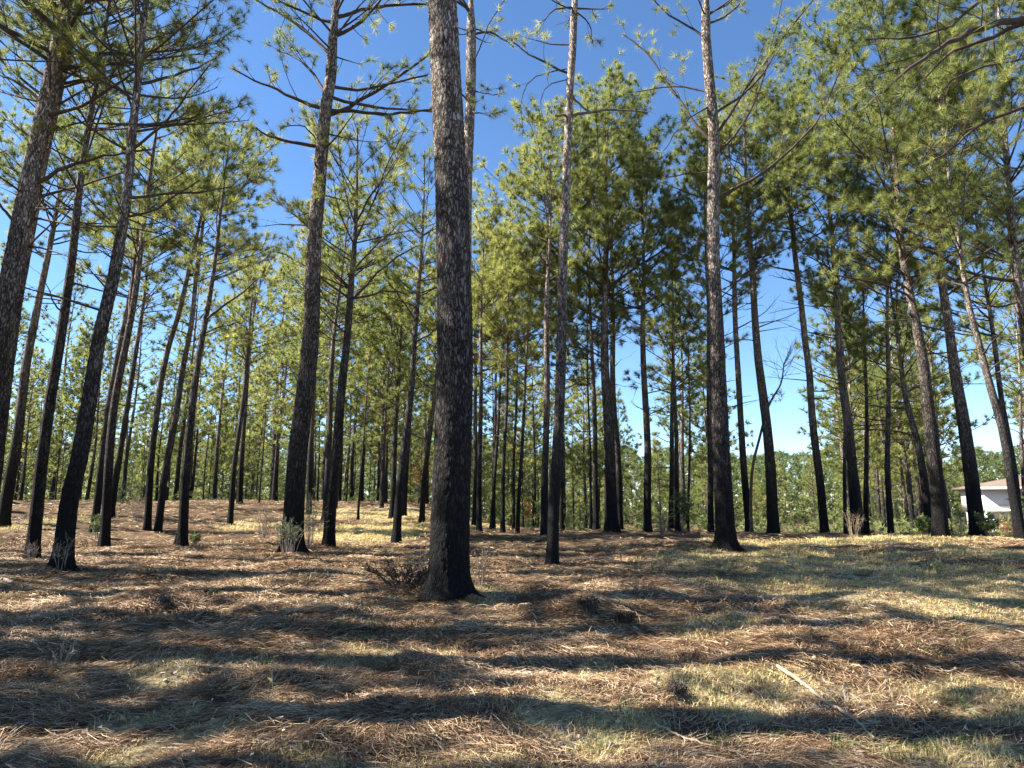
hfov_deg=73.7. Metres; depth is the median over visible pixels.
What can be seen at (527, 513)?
sapling
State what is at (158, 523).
pine tree
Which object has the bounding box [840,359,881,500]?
pine tree
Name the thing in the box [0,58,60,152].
pine tree
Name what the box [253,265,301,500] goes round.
pine tree
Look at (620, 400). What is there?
pine tree
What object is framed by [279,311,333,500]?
pine tree
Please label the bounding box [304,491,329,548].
bramble
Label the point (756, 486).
young pine
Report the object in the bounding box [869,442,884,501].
pine tree
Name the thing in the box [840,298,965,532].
pine tree
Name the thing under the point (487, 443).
pine tree
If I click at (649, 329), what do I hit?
pine tree
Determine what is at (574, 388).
pine tree
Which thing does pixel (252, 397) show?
pine tree
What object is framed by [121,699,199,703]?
fallen stick
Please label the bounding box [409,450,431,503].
sapling
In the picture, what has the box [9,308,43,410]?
pine tree
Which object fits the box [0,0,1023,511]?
sky
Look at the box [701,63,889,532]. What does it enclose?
pine tree
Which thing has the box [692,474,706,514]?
young pine
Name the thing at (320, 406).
pine tree
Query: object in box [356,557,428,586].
brush pile
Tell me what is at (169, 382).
pine tree
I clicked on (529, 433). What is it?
pine tree
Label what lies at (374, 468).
pine tree
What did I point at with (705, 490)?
young pine
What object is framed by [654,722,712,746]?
fallen stick
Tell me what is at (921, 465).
pine tree
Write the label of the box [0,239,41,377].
pine tree
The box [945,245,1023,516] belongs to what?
pine tree
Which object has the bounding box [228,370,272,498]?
pine tree
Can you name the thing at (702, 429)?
pine tree
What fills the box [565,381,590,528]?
pine tree
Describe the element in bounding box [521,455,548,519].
young pine
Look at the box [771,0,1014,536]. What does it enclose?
pine tree
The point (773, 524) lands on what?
pine tree
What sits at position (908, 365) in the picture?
pine tree
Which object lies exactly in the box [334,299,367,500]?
pine tree
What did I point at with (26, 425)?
pine tree
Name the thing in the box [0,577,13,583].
fallen stick
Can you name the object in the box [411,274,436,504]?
pine tree
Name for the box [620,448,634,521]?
pine tree
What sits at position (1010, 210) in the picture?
pine tree
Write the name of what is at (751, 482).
bent sapling
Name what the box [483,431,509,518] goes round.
young pine
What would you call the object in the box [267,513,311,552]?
bramble
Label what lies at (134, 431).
pine tree
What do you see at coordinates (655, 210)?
pine tree
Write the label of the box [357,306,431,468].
pine tree
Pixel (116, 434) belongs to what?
pine tree
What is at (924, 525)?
shrub
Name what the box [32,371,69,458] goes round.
pine tree
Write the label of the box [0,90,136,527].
pine tree
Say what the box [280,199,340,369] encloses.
pine tree
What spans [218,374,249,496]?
pine tree
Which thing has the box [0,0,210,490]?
pine tree
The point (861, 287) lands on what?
pine tree
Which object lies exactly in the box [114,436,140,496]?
young pine
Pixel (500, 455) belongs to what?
pine tree
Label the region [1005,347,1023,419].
pine tree
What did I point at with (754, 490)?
young pine
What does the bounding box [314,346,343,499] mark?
pine tree
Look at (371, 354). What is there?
pine tree
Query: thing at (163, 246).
pine tree
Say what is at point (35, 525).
pine tree
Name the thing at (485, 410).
pine tree
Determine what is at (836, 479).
pine tree
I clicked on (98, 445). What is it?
pine tree
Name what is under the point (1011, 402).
pine tree
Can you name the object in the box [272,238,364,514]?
pine tree
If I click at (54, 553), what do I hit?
bramble
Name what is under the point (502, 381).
pine tree
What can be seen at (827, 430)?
pine tree
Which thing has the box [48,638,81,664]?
bare shrub
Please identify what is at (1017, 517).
pine tree
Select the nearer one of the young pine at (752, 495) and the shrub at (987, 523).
the shrub at (987, 523)
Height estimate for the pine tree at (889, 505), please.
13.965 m
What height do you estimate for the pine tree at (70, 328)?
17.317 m
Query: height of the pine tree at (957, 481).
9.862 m
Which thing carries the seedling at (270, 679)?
on the ground at (986, 714)
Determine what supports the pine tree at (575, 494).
on the ground at (986, 714)
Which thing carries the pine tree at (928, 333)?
on the ground at (986, 714)
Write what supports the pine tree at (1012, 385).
on the ground at (986, 714)
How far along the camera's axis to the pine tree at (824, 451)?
31.25 m
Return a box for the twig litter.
[0,533,1023,767]
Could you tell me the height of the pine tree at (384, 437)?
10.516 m
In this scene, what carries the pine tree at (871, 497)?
on the ground at (986, 714)
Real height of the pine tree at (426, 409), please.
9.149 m
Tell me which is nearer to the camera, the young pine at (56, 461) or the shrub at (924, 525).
the shrub at (924, 525)
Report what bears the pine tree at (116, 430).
on the ground at (986, 714)
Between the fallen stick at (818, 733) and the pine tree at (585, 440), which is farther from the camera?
the pine tree at (585, 440)
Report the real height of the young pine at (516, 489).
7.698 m
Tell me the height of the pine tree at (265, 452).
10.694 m
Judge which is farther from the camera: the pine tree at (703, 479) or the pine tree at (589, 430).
the pine tree at (703, 479)
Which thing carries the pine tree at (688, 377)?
on the ground at (986, 714)
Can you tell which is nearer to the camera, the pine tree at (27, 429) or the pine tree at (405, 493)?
the pine tree at (405, 493)
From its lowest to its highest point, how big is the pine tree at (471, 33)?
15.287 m
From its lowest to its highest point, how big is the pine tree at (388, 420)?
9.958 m
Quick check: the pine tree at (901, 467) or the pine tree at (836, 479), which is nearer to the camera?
the pine tree at (901, 467)
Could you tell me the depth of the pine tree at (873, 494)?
53.09 m
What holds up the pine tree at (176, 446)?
on the ground at (986, 714)
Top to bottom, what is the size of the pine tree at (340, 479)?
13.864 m
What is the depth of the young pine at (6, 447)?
48.32 m
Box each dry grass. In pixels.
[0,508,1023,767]
[1,499,1023,554]
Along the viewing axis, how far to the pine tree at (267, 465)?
74.91 m
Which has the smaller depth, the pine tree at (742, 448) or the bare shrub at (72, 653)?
the bare shrub at (72, 653)
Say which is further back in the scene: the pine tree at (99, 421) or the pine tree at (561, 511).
the pine tree at (99, 421)
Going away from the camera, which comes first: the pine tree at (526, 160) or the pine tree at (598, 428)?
the pine tree at (526, 160)
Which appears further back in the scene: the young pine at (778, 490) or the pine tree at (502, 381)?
the young pine at (778, 490)
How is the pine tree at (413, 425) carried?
on the ground at (986, 714)
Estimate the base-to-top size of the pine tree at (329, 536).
11.615 m
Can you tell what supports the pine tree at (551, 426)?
on the ground at (986, 714)
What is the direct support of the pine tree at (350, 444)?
on the ground at (986, 714)
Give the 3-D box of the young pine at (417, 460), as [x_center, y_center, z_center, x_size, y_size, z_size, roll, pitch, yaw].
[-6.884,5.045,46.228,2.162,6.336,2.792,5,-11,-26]
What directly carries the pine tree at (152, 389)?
on the ground at (986, 714)
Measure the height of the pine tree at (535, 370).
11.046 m
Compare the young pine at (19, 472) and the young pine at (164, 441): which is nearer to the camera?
the young pine at (19, 472)
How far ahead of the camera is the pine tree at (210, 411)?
40.86 m
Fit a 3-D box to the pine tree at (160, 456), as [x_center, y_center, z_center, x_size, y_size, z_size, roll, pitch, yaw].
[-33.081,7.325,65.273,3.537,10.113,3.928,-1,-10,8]
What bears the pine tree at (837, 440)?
on the ground at (986, 714)
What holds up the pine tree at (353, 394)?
on the ground at (986, 714)
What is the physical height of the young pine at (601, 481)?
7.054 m
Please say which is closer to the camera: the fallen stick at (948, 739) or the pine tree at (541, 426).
the fallen stick at (948, 739)
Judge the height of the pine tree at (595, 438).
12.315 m
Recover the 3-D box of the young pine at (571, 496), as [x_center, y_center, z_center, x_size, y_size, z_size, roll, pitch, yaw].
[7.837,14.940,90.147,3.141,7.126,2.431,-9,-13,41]
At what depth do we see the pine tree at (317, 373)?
38.91 m
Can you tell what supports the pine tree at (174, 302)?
on the ground at (986, 714)
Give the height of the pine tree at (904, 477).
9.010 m
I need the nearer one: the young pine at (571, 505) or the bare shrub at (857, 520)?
the bare shrub at (857, 520)
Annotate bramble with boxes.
[24,540,43,561]
[42,533,74,570]
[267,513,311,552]
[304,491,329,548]
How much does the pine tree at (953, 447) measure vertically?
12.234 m
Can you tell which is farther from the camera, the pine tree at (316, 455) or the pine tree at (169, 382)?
the pine tree at (316, 455)
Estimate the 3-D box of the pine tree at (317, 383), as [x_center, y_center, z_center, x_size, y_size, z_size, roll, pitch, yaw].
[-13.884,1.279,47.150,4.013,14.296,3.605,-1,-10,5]
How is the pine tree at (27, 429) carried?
on the ground at (986, 714)
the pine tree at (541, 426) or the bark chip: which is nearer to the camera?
the bark chip
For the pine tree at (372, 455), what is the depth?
51.38 m
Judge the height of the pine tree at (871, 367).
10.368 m
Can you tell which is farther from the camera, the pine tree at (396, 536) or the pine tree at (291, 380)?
the pine tree at (291, 380)
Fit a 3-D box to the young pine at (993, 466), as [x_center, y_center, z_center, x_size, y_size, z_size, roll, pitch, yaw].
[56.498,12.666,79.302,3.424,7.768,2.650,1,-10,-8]
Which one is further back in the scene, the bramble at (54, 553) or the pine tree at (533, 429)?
the pine tree at (533, 429)
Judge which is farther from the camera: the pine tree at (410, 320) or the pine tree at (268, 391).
the pine tree at (268, 391)
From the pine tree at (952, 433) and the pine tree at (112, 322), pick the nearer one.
the pine tree at (952, 433)
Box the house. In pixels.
[951,476,1021,531]
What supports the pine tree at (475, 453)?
on the ground at (986, 714)
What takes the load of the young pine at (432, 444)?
on the ground at (986, 714)
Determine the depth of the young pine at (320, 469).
41.29 m
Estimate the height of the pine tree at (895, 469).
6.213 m
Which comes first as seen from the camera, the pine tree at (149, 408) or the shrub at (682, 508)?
the shrub at (682, 508)
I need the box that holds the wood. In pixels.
[0,425,1023,523]
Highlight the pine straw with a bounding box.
[0,534,1023,767]
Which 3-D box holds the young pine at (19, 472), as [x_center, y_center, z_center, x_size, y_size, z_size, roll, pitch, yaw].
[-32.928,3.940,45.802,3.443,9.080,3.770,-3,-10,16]
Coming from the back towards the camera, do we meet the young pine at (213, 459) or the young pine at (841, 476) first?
the young pine at (841, 476)
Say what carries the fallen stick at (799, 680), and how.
on the pine straw
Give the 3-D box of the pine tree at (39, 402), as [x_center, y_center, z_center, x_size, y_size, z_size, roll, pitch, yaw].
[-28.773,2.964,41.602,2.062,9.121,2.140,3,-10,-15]
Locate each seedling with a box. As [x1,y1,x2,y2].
[265,655,279,698]
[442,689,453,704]
[651,675,661,693]
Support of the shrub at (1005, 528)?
on the ground at (986, 714)
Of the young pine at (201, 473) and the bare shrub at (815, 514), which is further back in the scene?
the young pine at (201, 473)
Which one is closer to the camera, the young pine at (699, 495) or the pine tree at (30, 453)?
the pine tree at (30, 453)
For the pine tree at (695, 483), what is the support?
on the ground at (986, 714)
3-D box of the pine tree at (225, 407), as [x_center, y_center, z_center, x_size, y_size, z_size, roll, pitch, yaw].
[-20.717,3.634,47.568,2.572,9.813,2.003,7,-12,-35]
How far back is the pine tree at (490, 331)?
21.73 m
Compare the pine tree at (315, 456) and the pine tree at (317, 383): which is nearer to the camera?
the pine tree at (317, 383)
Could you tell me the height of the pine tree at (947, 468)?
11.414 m
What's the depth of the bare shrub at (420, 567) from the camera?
8.96 m
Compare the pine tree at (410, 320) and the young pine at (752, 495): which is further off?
the young pine at (752, 495)
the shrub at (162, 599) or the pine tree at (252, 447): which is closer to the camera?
the shrub at (162, 599)
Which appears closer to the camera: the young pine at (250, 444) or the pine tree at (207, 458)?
the young pine at (250, 444)
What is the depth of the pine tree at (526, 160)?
20.48 m
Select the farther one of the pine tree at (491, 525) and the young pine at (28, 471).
the young pine at (28, 471)
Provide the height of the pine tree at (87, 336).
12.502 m
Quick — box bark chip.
[640,692,662,696]
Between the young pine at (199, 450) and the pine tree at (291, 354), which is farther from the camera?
the young pine at (199, 450)
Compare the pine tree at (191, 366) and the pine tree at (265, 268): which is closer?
the pine tree at (265, 268)
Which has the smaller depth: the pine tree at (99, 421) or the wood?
the pine tree at (99, 421)
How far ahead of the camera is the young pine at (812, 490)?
83.76 m
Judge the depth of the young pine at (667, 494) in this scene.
57.28 m
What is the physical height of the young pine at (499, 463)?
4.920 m
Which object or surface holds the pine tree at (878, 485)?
on the ground at (986, 714)
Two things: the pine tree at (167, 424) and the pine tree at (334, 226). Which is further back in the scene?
the pine tree at (167, 424)
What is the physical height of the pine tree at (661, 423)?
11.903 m
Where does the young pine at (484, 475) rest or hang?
on the ground at (986, 714)
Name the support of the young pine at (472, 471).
on the ground at (986, 714)
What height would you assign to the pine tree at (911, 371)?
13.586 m
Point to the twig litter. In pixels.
(860, 753)
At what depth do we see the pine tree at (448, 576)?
8.81 m
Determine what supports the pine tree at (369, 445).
on the ground at (986, 714)
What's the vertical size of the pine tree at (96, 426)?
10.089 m
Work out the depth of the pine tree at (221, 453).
59.43 m
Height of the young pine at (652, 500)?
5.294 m
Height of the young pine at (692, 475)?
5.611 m
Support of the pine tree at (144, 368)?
on the ground at (986, 714)
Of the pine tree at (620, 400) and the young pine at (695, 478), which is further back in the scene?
the young pine at (695, 478)
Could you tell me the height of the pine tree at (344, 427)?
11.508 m
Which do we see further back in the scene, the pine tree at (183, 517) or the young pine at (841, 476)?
the young pine at (841, 476)
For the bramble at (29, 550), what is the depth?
12.09 m
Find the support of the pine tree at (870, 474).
on the ground at (986, 714)
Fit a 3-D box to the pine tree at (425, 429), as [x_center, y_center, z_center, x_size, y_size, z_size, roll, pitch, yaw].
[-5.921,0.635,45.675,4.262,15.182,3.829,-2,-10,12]
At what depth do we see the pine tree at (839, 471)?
33.12 m
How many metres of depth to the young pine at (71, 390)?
43.14 m
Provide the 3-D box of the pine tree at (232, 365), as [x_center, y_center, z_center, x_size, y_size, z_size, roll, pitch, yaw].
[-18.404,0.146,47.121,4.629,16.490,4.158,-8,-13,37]
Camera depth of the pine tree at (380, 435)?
49.30 m
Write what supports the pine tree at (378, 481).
on the ground at (986, 714)
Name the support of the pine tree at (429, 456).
on the ground at (986, 714)
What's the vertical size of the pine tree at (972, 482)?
16.852 m
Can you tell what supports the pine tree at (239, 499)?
on the ground at (986, 714)
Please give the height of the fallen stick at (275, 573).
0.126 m
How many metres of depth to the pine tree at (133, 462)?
67.07 m
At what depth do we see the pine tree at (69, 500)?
11.85 m
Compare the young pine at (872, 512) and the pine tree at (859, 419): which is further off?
the young pine at (872, 512)
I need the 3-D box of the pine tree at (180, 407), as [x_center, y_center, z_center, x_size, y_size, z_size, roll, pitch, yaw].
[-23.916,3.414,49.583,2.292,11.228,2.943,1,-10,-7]
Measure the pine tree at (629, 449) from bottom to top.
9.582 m
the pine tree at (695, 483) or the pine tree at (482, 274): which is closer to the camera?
the pine tree at (482, 274)
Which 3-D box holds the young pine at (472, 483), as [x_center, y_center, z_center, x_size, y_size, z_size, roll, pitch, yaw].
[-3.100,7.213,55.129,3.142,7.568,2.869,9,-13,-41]
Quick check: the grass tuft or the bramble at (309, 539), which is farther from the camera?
the bramble at (309, 539)
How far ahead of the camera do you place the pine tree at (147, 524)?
20.82 m
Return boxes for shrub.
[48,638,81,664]
[86,514,100,538]
[115,482,144,515]
[119,492,155,521]
[151,591,173,608]
[188,531,202,543]
[254,503,279,539]
[400,548,428,579]
[470,546,492,586]
[577,595,600,618]
[608,610,636,625]
[649,513,670,535]
[666,485,695,531]
[667,678,689,700]
[809,503,828,532]
[842,508,865,536]
[914,514,930,534]
[948,507,967,533]
[974,510,1001,536]
[998,517,1012,536]
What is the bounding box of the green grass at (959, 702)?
[0,525,1021,766]
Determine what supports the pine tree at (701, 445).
on the ground at (986, 714)
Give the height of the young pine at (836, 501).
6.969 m
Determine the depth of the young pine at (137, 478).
73.37 m
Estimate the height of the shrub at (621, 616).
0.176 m
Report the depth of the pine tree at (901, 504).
55.91 m
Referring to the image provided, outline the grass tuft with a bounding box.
[930,558,944,573]
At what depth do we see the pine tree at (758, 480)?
87.22 m
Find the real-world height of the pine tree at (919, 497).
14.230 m
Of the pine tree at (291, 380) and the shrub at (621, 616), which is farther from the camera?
the pine tree at (291, 380)
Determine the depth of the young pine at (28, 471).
47.09 m
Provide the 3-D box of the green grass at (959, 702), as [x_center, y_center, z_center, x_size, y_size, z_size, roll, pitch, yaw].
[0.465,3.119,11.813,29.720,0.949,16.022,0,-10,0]
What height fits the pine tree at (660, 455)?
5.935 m
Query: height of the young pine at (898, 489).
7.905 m
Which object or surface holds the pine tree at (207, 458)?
on the ground at (986, 714)
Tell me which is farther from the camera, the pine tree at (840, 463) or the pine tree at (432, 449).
the pine tree at (432, 449)
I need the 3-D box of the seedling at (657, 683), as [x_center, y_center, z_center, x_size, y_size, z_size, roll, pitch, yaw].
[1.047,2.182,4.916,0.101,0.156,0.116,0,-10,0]
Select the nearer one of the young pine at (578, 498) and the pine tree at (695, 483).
the pine tree at (695, 483)
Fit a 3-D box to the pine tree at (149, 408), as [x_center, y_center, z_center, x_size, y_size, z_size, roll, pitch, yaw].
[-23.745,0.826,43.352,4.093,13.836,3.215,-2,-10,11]
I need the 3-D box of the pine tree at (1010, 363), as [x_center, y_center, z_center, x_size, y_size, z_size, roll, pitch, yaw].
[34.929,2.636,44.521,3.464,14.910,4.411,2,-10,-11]
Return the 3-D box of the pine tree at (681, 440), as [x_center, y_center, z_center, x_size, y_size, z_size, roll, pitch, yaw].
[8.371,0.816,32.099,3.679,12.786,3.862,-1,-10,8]
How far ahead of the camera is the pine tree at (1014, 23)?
9.46 m
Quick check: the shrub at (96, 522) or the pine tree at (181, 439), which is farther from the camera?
the pine tree at (181, 439)
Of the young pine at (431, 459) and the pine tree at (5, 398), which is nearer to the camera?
the pine tree at (5, 398)
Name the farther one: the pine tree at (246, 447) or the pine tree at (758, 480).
the pine tree at (758, 480)
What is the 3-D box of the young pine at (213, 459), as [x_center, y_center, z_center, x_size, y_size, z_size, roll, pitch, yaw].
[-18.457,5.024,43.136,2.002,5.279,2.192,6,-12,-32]
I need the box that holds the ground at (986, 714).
[0,500,1023,767]
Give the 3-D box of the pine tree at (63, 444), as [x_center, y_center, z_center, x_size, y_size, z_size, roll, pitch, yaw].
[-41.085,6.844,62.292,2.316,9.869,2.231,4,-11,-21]
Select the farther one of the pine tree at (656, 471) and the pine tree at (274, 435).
the pine tree at (656, 471)
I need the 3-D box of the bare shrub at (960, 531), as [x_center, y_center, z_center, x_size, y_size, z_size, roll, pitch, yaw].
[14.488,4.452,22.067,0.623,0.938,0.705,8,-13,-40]
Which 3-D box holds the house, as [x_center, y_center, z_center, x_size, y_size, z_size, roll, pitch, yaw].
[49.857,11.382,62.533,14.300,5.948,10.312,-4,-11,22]
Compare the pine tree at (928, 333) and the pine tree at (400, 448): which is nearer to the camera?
the pine tree at (928, 333)
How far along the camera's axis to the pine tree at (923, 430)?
44.46 m
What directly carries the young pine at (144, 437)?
on the ground at (986, 714)
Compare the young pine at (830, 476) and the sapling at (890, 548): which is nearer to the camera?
the sapling at (890, 548)
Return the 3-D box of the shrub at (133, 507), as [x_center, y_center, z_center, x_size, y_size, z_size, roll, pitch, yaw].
[-12.451,4.043,22.651,0.928,1.066,0.825,-6,-11,29]
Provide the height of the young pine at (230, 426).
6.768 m
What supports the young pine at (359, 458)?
on the ground at (986, 714)
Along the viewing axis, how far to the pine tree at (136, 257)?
16.84 m
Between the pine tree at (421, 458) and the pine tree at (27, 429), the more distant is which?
the pine tree at (421, 458)
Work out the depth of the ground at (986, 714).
5.73 m
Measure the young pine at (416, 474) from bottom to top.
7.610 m
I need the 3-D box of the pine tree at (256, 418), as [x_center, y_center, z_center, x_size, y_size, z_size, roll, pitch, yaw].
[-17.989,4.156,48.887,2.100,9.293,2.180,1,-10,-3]
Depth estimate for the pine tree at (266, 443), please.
35.90 m
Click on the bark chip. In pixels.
(644, 694)
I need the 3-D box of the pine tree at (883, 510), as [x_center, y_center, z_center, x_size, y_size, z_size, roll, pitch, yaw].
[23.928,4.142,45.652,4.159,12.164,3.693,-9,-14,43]
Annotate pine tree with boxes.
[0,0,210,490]
[0,0,244,395]
[0,0,252,560]
[0,0,258,572]
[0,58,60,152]
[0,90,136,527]
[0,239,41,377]
[5,397,50,500]
[6,345,70,500]
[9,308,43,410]
[10,367,39,500]
[18,265,97,499]
[21,15,239,546]
[24,399,40,499]
[25,363,58,465]
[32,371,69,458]
[33,312,131,456]
[35,331,104,473]
[53,408,73,497]
[60,137,200,531]
[63,330,143,500]
[68,191,208,517]
[72,384,101,499]
[86,408,103,468]
[87,446,99,491]
[93,389,122,474]
[96,309,144,423]
[97,389,130,459]
[103,293,176,499]
[110,98,289,546]
[112,335,152,473]
[114,413,120,463]
[120,419,140,483]
[123,413,146,495]
[129,130,268,530]
[130,368,186,500]
[131,375,166,496]
[134,87,279,532]
[134,384,153,495]
[137,309,196,499]
[146,244,226,500]
[146,417,177,493]
[153,328,233,498]
[170,368,234,481]
[172,353,207,499]
[172,358,192,492]
[173,403,194,472]
[189,293,259,499]
[194,363,226,499]
[196,370,230,499]
[199,388,245,498]
[200,409,239,496]
[200,422,215,492]
[204,244,297,503]
[204,244,297,524]
[213,279,274,498]
[217,310,264,499]
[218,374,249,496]
[221,384,252,498]
[225,0,431,553]
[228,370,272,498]
[234,247,303,499]
[244,398,284,499]
[246,318,301,481]
[247,323,299,501]
[247,391,273,494]
[248,348,283,502]
[249,414,264,473]
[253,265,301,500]
[254,281,339,468]
[254,431,281,499]
[263,74,435,548]
[271,352,325,457]
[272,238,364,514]
[277,175,397,521]
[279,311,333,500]
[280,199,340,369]
[286,300,377,507]
[287,224,368,500]
[289,382,322,497]
[292,334,323,419]
[305,399,323,484]
[313,351,341,461]
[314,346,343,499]
[319,255,381,501]
[322,402,360,467]
[333,394,352,441]
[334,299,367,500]
[334,315,406,519]
[335,346,363,502]
[336,266,397,470]
[343,384,360,500]
[343,388,363,496]
[343,403,367,487]
[344,118,482,543]
[345,294,425,507]
[346,246,393,500]
[346,246,430,502]
[352,263,436,518]
[352,323,400,500]
[356,409,391,495]
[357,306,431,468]
[357,325,420,502]
[360,371,414,471]
[361,409,377,499]
[365,434,399,494]
[366,395,399,485]
[375,219,486,522]
[375,271,436,515]
[379,318,434,469]
[388,401,417,472]
[399,287,436,460]
[409,401,434,491]
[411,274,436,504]
[411,420,433,481]
[415,0,484,599]
[417,320,436,418]
[418,415,434,492]
[422,0,529,267]
[422,203,543,532]
[471,170,579,532]
[471,230,567,529]
[471,245,529,524]
[471,392,492,486]
[472,211,588,533]
[472,253,535,529]
[473,343,513,477]
[475,93,620,536]
[477,366,542,525]
[483,268,556,528]
[492,387,524,499]
[499,0,654,564]
[501,331,579,527]
[505,201,621,530]
[506,45,688,532]
[519,367,551,527]
[519,425,538,527]
[532,163,648,530]
[535,284,600,529]
[537,386,566,484]
[548,436,578,511]
[549,257,626,530]
[560,123,695,529]
[565,360,620,527]
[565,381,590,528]
[565,382,625,525]
[571,385,632,528]
[578,123,705,532]
[591,388,654,504]
[597,402,624,490]
[611,247,722,531]
[616,0,850,550]
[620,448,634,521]
[621,284,708,530]
[621,443,643,525]
[639,436,668,514]
[645,155,781,531]
[646,313,706,529]
[651,430,668,519]
[651,439,668,514]
[652,279,727,530]
[655,319,706,530]
[659,390,707,522]
[662,330,755,524]
[671,63,820,532]
[678,89,802,532]
[678,370,753,494]
[693,445,706,515]
[695,434,707,509]
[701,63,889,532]
[741,455,764,524]
[746,27,898,534]
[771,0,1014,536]
[787,241,929,534]
[789,444,828,527]
[790,221,895,533]
[792,260,863,531]
[793,308,908,507]
[798,301,901,522]
[813,243,970,533]
[815,4,1019,537]
[816,347,909,532]
[818,345,862,463]
[823,124,955,532]
[828,387,861,460]
[828,440,863,497]
[831,0,1023,171]
[831,0,1023,538]
[831,397,863,493]
[838,345,883,532]
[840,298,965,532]
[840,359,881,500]
[841,385,905,531]
[846,310,938,497]
[851,395,897,527]
[857,350,943,529]
[857,441,904,523]
[858,462,873,488]
[862,474,874,521]
[864,304,947,489]
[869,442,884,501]
[875,306,951,530]
[878,0,1023,385]
[881,443,903,532]
[883,310,936,532]
[883,340,943,495]
[891,409,913,530]
[892,280,981,527]
[893,438,917,498]
[896,335,994,531]
[896,354,959,487]
[911,358,961,528]
[914,171,1023,510]
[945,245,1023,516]
[945,450,966,524]
[972,236,1023,425]
[1002,324,1023,428]
[1004,365,1023,444]
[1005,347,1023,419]
[1007,362,1023,433]
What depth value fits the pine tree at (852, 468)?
22.02 m
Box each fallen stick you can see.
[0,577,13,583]
[38,612,181,628]
[107,656,158,678]
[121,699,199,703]
[254,566,296,574]
[537,738,567,753]
[560,557,615,561]
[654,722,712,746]
[776,664,875,738]
[782,730,860,736]
[921,719,960,757]
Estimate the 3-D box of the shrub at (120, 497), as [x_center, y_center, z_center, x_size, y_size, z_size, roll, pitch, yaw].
[-14.067,4.147,24.664,1.314,1.273,1.233,0,-10,0]
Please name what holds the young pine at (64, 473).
on the ground at (986, 714)
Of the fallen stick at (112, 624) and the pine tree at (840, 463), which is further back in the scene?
the pine tree at (840, 463)
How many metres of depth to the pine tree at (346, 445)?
55.36 m
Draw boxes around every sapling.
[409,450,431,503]
[522,500,535,527]
[749,335,804,532]
[885,534,892,550]
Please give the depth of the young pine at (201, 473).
61.12 m
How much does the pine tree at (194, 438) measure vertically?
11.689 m
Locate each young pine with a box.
[0,379,53,499]
[1,386,39,499]
[2,422,26,480]
[22,363,91,499]
[30,426,67,498]
[49,411,75,500]
[81,422,115,498]
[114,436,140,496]
[130,432,161,499]
[131,421,161,500]
[135,408,181,500]
[169,430,203,499]
[169,459,181,500]
[192,413,210,498]
[197,409,246,498]
[205,423,229,497]
[217,405,258,499]
[221,403,263,494]
[236,427,269,499]
[258,447,284,499]
[315,416,349,485]
[342,444,370,500]
[396,416,423,501]
[397,397,432,502]
[407,414,434,500]
[408,423,432,501]
[470,412,484,507]
[470,429,488,509]
[470,433,488,513]
[471,426,505,519]
[482,438,500,518]
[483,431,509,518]
[485,427,518,515]
[487,402,526,523]
[496,379,548,528]
[507,405,549,524]
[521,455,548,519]
[565,436,602,530]
[566,440,603,525]
[566,475,581,514]
[583,447,603,514]
[623,449,651,528]
[637,466,662,529]
[651,452,668,520]
[656,451,693,515]
[679,458,698,529]
[690,453,714,529]
[691,466,706,522]
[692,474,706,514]
[734,463,761,520]
[737,466,755,519]
[741,465,765,524]
[748,470,765,523]
[749,465,765,523]
[755,460,781,518]
[763,455,790,528]
[796,462,817,518]
[802,460,831,519]
[824,463,842,520]
[827,459,842,519]
[834,464,847,523]
[862,474,882,518]
[862,475,880,520]
[880,467,904,523]
[899,462,920,516]
[987,460,1004,479]
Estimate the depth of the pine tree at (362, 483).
41.62 m
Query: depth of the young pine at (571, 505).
52.33 m
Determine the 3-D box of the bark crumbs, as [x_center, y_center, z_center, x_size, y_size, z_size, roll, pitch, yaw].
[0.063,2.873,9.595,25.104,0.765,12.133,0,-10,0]
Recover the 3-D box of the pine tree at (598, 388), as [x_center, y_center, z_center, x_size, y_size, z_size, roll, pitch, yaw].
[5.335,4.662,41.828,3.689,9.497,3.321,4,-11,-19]
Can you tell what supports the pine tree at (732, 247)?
on the ground at (986, 714)
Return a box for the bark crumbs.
[0,545,1023,767]
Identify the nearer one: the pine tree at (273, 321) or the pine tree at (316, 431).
the pine tree at (316, 431)
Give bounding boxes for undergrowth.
[0,478,1023,536]
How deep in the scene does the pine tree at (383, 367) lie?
34.87 m
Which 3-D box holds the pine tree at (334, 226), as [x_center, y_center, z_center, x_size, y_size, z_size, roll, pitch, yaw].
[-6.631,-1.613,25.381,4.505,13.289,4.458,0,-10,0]
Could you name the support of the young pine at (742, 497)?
on the ground at (986, 714)
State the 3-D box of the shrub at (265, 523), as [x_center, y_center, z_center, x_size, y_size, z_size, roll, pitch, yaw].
[-6.151,3.422,17.043,0.801,0.984,0.694,-5,-11,28]
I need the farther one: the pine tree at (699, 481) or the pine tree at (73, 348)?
the pine tree at (699, 481)
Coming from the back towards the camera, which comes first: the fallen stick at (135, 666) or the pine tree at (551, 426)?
the pine tree at (551, 426)
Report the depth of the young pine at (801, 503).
78.95 m
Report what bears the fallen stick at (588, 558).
on the ground at (986, 714)
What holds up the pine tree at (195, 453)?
on the ground at (986, 714)
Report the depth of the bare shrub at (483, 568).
9.01 m
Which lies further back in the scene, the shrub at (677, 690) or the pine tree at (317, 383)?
the pine tree at (317, 383)
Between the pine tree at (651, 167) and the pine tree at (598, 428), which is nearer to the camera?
the pine tree at (651, 167)
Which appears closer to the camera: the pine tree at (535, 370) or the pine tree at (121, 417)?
the pine tree at (535, 370)
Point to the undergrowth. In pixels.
(838, 527)
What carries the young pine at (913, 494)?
on the ground at (986, 714)
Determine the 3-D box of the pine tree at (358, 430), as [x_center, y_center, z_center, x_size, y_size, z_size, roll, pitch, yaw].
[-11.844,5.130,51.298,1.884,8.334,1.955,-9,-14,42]

